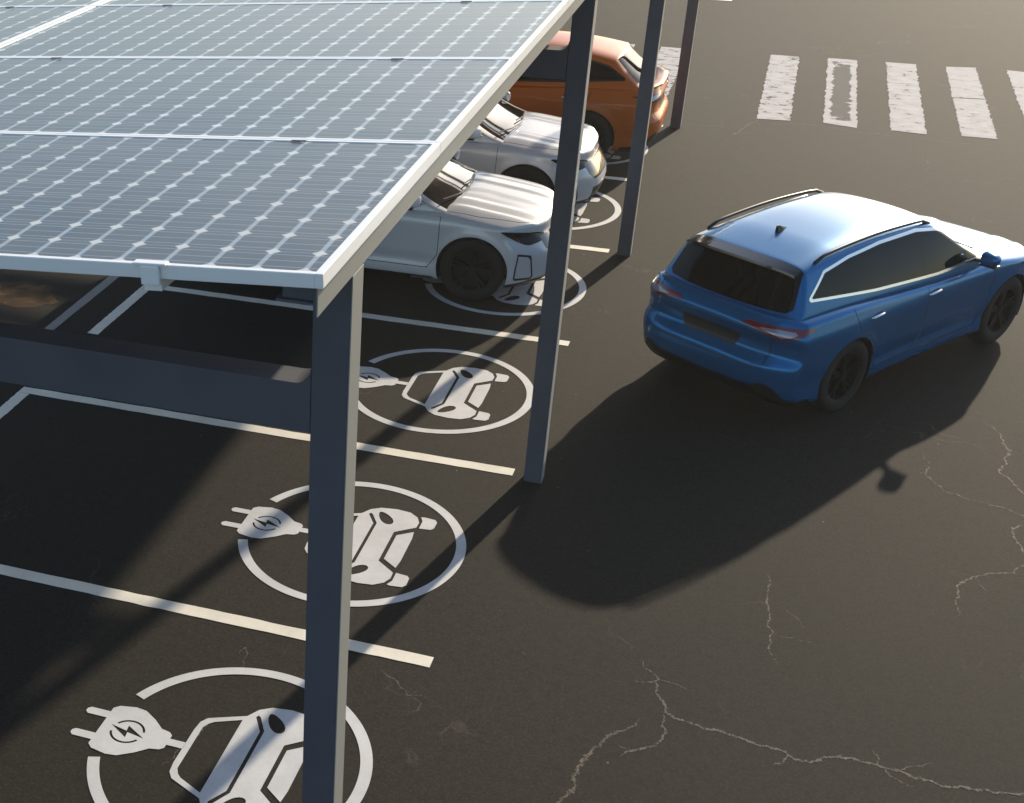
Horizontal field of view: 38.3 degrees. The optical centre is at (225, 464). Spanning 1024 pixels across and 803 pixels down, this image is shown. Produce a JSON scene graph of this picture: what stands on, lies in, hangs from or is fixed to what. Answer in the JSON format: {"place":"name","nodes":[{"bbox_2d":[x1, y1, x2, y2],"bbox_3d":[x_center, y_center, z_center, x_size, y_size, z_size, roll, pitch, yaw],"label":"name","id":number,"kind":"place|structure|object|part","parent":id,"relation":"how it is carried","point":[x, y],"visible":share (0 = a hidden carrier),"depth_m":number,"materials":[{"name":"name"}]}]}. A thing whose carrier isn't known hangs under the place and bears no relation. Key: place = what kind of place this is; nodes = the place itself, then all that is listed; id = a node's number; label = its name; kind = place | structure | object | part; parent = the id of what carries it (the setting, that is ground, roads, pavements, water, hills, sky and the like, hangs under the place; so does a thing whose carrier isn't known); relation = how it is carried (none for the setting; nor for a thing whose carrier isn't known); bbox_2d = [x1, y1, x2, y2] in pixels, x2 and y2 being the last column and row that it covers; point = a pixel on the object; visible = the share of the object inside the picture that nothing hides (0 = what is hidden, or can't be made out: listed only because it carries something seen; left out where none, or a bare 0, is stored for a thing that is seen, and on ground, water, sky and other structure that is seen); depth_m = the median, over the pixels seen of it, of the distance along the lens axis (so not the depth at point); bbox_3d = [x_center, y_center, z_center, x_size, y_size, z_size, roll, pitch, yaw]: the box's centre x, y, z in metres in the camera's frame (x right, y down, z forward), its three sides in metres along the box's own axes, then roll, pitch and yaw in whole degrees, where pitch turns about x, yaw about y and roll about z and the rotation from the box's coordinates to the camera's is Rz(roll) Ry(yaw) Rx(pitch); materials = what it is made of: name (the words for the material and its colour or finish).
{"place":"outdoors","nodes":[
{"label":"outdoors","id":0,"kind":"place"},
{"bbox_2d":[0,0,1023,802],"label":"ground","id":1,"kind":"structure","parent":0,"point":[666,520],"depth_m":11.96,"materials":[{"name":"grey asphalt"}]},
{"bbox_2d":[0,281,58,306],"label":"rust stain","id":2,"kind":"object","parent":1,"relation":"on","point":[30,288],"visible":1,"depth_m":16.74,"materials":[{"name":"brown"}]},
{"bbox_2d":[44,276,118,329],"bbox_3d":[-0.603,-3.185,18.794,0.128,0.001,7.550,10,31,19],"label":"painted line","id":3,"kind":"object","parent":1,"relation":"on","point":[80,303],"visible":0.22,"depth_m":16.42,"materials":[{"name":"grey paint"}]},
{"bbox_2d":[160,710,211,766],"bbox_3d":[-0.237,1.849,9.614,0.071,0.001,0.708,15,32,26],"label":"pavement crack","id":4,"kind":"object","parent":1,"relation":"on","point":[184,744],"visible":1,"depth_m":9.65,"materials":[{"name":"grey asphalt"}]},
{"bbox_2d":[0,564,433,666],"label":"parking line","id":5,"kind":"object","parent":1,"relation":"on","point":[265,626],"visible":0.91,"depth_m":10.92,"materials":[{"name":"paint"}]},
{"bbox_2d":[70,667,372,802],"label":"charging emblem","id":6,"kind":"object","parent":1,"relation":"on","point":[253,776],"visible":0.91,"depth_m":9.55,"materials":[{"name":"paint"}]},
{"bbox_2d":[239,647,247,667],"bbox_3d":[0.133,1.413,10.403,0.084,0.001,0.272,-4,29,-6],"label":"pavement crack","id":7,"kind":"object","parent":1,"relation":"on","point":[246,655],"visible":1,"depth_m":10.46,"materials":[{"name":"grey asphalt"}]},
{"bbox_2d":[0,387,514,474],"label":"parking line","id":8,"kind":"object","parent":1,"relation":"on","point":[12,402],"visible":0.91,"depth_m":13.68,"materials":[{"name":"paint"}]},
{"bbox_2d":[88,285,569,345],"bbox_3d":[1.094,-1.392,15.495,5.001,0.001,1.584,10,31,19],"label":"parking line","id":9,"kind":"object","parent":1,"relation":"on","point":[118,311],"visible":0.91,"depth_m":16.01,"materials":[{"name":"paint"}]},
{"bbox_2d":[221,481,465,606],"bbox_3d":[1.048,0.618,11.830,1.916,0.001,1.937,-9,30,-15],"label":"charging emblem","id":10,"kind":"object","parent":1,"relation":"on","point":[371,552],"visible":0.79,"depth_m":11.86,"materials":[{"name":"paint"}]},
{"bbox_2d":[0,0,698,802],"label":"solar carport","id":11,"kind":"object","parent":1,"relation":"on","point":[302,152],"visible":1,"depth_m":6.59,"materials":[{"name":"metal"}]},
{"bbox_2d":[383,672,426,697],"bbox_3d":[1.236,1.568,10.101,0.088,0.001,0.439,-24,36,-35],"label":"pavement crack","id":12,"kind":"object","parent":1,"relation":"on","point":[402,687],"visible":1,"depth_m":10.09,"materials":[{"name":"grey asphalt"}]},
{"bbox_2d":[358,349,532,433],"bbox_3d":[2.158,-0.768,14.337,1.916,0.001,1.937,-9,30,-15],"label":"charging emblem","id":13,"kind":"object","parent":1,"relation":"on","point":[459,393],"visible":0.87,"depth_m":14.31,"materials":[{"name":"paint"}]},
{"bbox_2d":[363,150,553,300],"bbox_3d":[1.776,-3.262,17.177,4.657,1.657,2.236,10,31,19],"label":"suv car","id":14,"kind":"object","parent":1,"relation":"on","point":[465,232],"visible":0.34,"depth_m":16.22,"materials":[{"name":"white metal"}]},
{"bbox_3d":[1.870,-2.633,16.363,1.182,0.647,0.073,10,31,19],"label":"door","id":15,"kind":"part","parent":14,"relation":"part of","materials":[{"name":"white paint"}]},
{"bbox_2d":[410,269,585,315],"bbox_3d":[3.300,-2.145,16.828,1.916,0.001,1.937,-9,30,-15],"label":"charging emblem","id":16,"kind":"object","parent":1,"relation":"on","point":[520,291],"visible":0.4,"depth_m":16.51,"materials":[{"name":"paint"}]},
{"bbox_2d":[456,92,605,204],"bbox_3d":[2.879,-4.587,19.571,4.657,1.657,2.236,10,31,19],"label":"suv car","id":17,"kind":"object","parent":1,"relation":"on","point":[505,138],"visible":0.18,"depth_m":18.57,"materials":[{"name":"white metal"}]},
{"bbox_3d":[2.973,-3.958,18.757,1.182,0.647,0.073,10,31,19],"label":"door","id":18,"kind":"part","parent":17,"relation":"part of","materials":[{"name":"white paint"}]},
{"bbox_2d":[508,31,668,153],"bbox_3d":[4.369,-5.825,21.818,4.657,1.641,2.236,10,31,19],"label":"coupe suv car","id":19,"kind":"object","parent":1,"relation":"on","point":[613,85],"visible":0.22,"depth_m":20.70,"materials":[{"name":"orange metal"}]},
{"bbox_3d":[4.718,-5.792,20.763,1.050,0.383,0.192,10,31,19],"label":"side window","id":20,"kind":"part","parent":19,"relation":"part of","materials":[{"name":"black glass"}]},
{"bbox_3d":[4.710,-5.181,20.897,1.226,0.704,0.092,10,31,19],"label":"door","id":21,"kind":"part","parent":19,"relation":"part of","materials":[{"name":"orange paint"}]},
{"bbox_3d":[5.482,-5.655,20.509,0.484,0.237,0.111,10,31,19],"label":"side window","id":22,"kind":"part","parent":19,"relation":"part of","materials":[{"name":"black glass"}]},
{"bbox_3d":[6.071,-5.949,20.995,0.442,0.315,1.346,10,31,19],"label":"rear window","id":23,"kind":"part","parent":19,"relation":"part of","materials":[{"name":"black glass"}]},
{"bbox_2d":[570,245,609,252],"bbox_3d":[2.189,-2.759,17.967,5.000,0.001,1.584,10,31,19],"label":"parking line","id":24,"kind":"object","parent":1,"relation":"on","point":[589,248],"visible":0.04,"depth_m":17.83,"materials":[{"name":"paint"}]},
{"bbox_2d":[572,192,620,229],"bbox_3d":[4.395,-3.512,19.300,1.916,0.001,1.937,-9,30,-15],"label":"charging emblem","id":25,"kind":"object","parent":1,"relation":"on","point":[579,209],"visible":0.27,"depth_m":19.04,"materials":[{"name":"paint"}]},
{"bbox_2d":[556,719,639,802],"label":"pavement crack","id":26,"kind":"object","parent":1,"relation":"on","point":[582,760],"visible":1,"depth_m":9.39,"materials":[{"name":"grey asphalt"}]},
{"bbox_2d":[604,176,626,180],"bbox_3d":[3.284,-4.126,20.439,5.000,0.001,1.583,10,31,19],"label":"parking line","id":27,"kind":"object","parent":1,"relation":"on","point":[615,178],"visible":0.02,"depth_m":20.33,"materials":[{"name":"paint"}]},
{"bbox_2d":[604,145,647,163],"bbox_3d":[5.490,-4.879,21.773,1.916,0.001,1.937,-9,30,-15],"label":"charging emblem","id":28,"kind":"object","parent":1,"relation":"on","point":[614,156],"visible":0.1,"depth_m":21.27,"materials":[{"name":"paint"}]},
{"bbox_2d":[621,714,667,755],"bbox_3d":[2.870,1.835,9.585,0.139,0.001,0.634,23,37,37],"label":"pavement crack","id":29,"kind":"object","parent":1,"relation":"on","point":[662,736],"visible":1,"depth_m":9.53,"materials":[{"name":"grey asphalt"}]},
{"bbox_2d":[657,47,680,97],"bbox_3d":[7.809,-6.968,25.537,0.539,0.001,4.846,10,31,19],"label":"crosswalk stripe","id":30,"kind":"object","parent":1,"relation":"on","point":[665,60],"visible":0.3,"depth_m":26.52,"materials":[{"name":"paint"}]},
{"bbox_2d":[765,574,775,660],"bbox_3d":[4.131,1.146,10.819,0.067,0.001,1.258,8,30,14],"label":"pavement crack","id":31,"kind":"object","parent":1,"relation":"on","point":[767,623],"visible":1,"depth_m":10.78,"materials":[{"name":"grey asphalt"}]},
{"bbox_2d":[756,55,798,120],"bbox_3d":[9.687,-6.637,24.901,0.539,0.001,4.798,10,31,19],"label":"crosswalk stripe","id":32,"kind":"object","parent":1,"relation":"on","point":[774,78],"visible":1,"depth_m":24.70,"materials":[{"name":"paint"}]},
{"bbox_2d":[636,656,1023,795],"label":"pavement crack","id":33,"kind":"object","parent":1,"relation":"on","point":[812,761],"visible":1,"depth_m":9.39,"materials":[{"name":"grey asphalt"}]},
{"bbox_2d":[643,189,1023,411],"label":"suv car","id":34,"kind":"object","parent":1,"relation":"on","point":[826,301],"visible":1,"depth_m":13.70,"materials":[{"name":"blue metal"}]},
{"bbox_3d":[4.825,-1.837,13.509,0.286,0.406,1.385,-19,34,-30],"label":"rear window","id":35,"kind":"part","parent":34,"relation":"part of","materials":[{"name":"black glass"}]},
{"bbox_3d":[5.629,-1.693,13.221,0.612,0.291,0.144,-19,34,-30],"label":"side window","id":36,"kind":"part","parent":34,"relation":"part of","materials":[{"name":"black glass"}]},
{"bbox_3d":[6.361,-1.917,13.659,1.050,0.393,0.203,-19,34,-30],"label":"side window","id":37,"kind":"part","parent":34,"relation":"part of","materials":[{"name":"black glass"}]},
{"bbox_3d":[6.424,-1.304,13.798,1.226,0.704,0.092,-19,34,-30],"label":"door","id":38,"kind":"part","parent":34,"relation":"part of","materials":[{"name":"blue paint"}]},
{"bbox_3d":[7.123,-2.163,14.122,0.640,0.394,0.193,-19,34,-30],"label":"side window","id":39,"kind":"part","parent":34,"relation":"part of","materials":[{"name":"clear glass"}]},
{"bbox_3d":[7.382,-1.613,14.404,1.182,0.647,0.073,-19,34,-30],"label":"door","id":40,"kind":"part","parent":34,"relation":"part of","materials":[{"name":"blue paint"}]},
{"bbox_3d":[7.534,-2.138,14.377,0.197,0.104,0.047,-19,34,-30],"label":"side window","id":41,"kind":"part","parent":34,"relation":"part of","materials":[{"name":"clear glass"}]},
{"bbox_2d":[823,58,857,127],"bbox_3d":[10.625,-6.471,24.581,0.538,0.001,4.899,10,31,19],"label":"crosswalk stripe","id":42,"kind":"object","parent":1,"relation":"on","point":[853,112],"visible":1,"depth_m":24.32,"materials":[{"name":"paint"}]},
{"bbox_2d":[873,750,916,786],"bbox_3d":[4.328,1.984,9.287,0.099,0.001,0.405,-11,30,-18],"label":"pavement crack","id":43,"kind":"object","parent":1,"relation":"on","point":[888,773],"visible":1,"depth_m":9.25,"materials":[{"name":"grey asphalt"}]},
{"bbox_2d":[886,62,926,133],"bbox_3d":[11.555,-6.295,24.243,0.540,0.001,4.928,10,31,19],"label":"crosswalk stripe","id":44,"kind":"object","parent":1,"relation":"on","point":[907,102],"visible":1,"depth_m":23.99,"materials":[{"name":"paint"}]},
{"bbox_2d":[901,763,931,769],"bbox_3d":[4.509,1.970,9.309,0.266,0.001,0.032,-6,29,-10],"label":"pavement crack","id":45,"kind":"object","parent":1,"relation":"on","point":[912,766],"visible":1,"depth_m":9.31,"materials":[{"name":"grey asphalt"}]},
{"bbox_2d":[946,67,997,138],"bbox_3d":[12.517,-6.158,23.977,0.539,0.001,4.911,10,31,19],"label":"crosswalk stripe","id":46,"kind":"object","parent":1,"relation":"on","point":[979,123],"visible":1,"depth_m":23.72,"materials":[{"name":"paint"}]},
{"bbox_2d":[923,455,1023,516],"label":"pavement crack","id":47,"kind":"object","parent":1,"relation":"on","point":[957,494],"visible":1,"depth_m":12.45,"materials":[{"name":"grey asphalt"}]},
{"bbox_2d":[955,525,1023,614],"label":"pavement crack","id":48,"kind":"object","parent":1,"relation":"on","point":[965,580],"visible":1,"depth_m":11.30,"materials":[{"name":"grey asphalt"}]},
{"bbox_2d":[983,419,1023,493],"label":"pavement crack","id":49,"kind":"object","parent":1,"relation":"on","point":[1008,453],"visible":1,"depth_m":12.93,"materials":[{"name":"grey asphalt"}]},
{"bbox_2d":[1007,70,1023,114],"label":"crosswalk stripe","id":50,"kind":"object","parent":1,"relation":"on","point":[1017,79],"visible":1,"depth_m":24.80,"materials":[{"name":"paint"}]}
]}

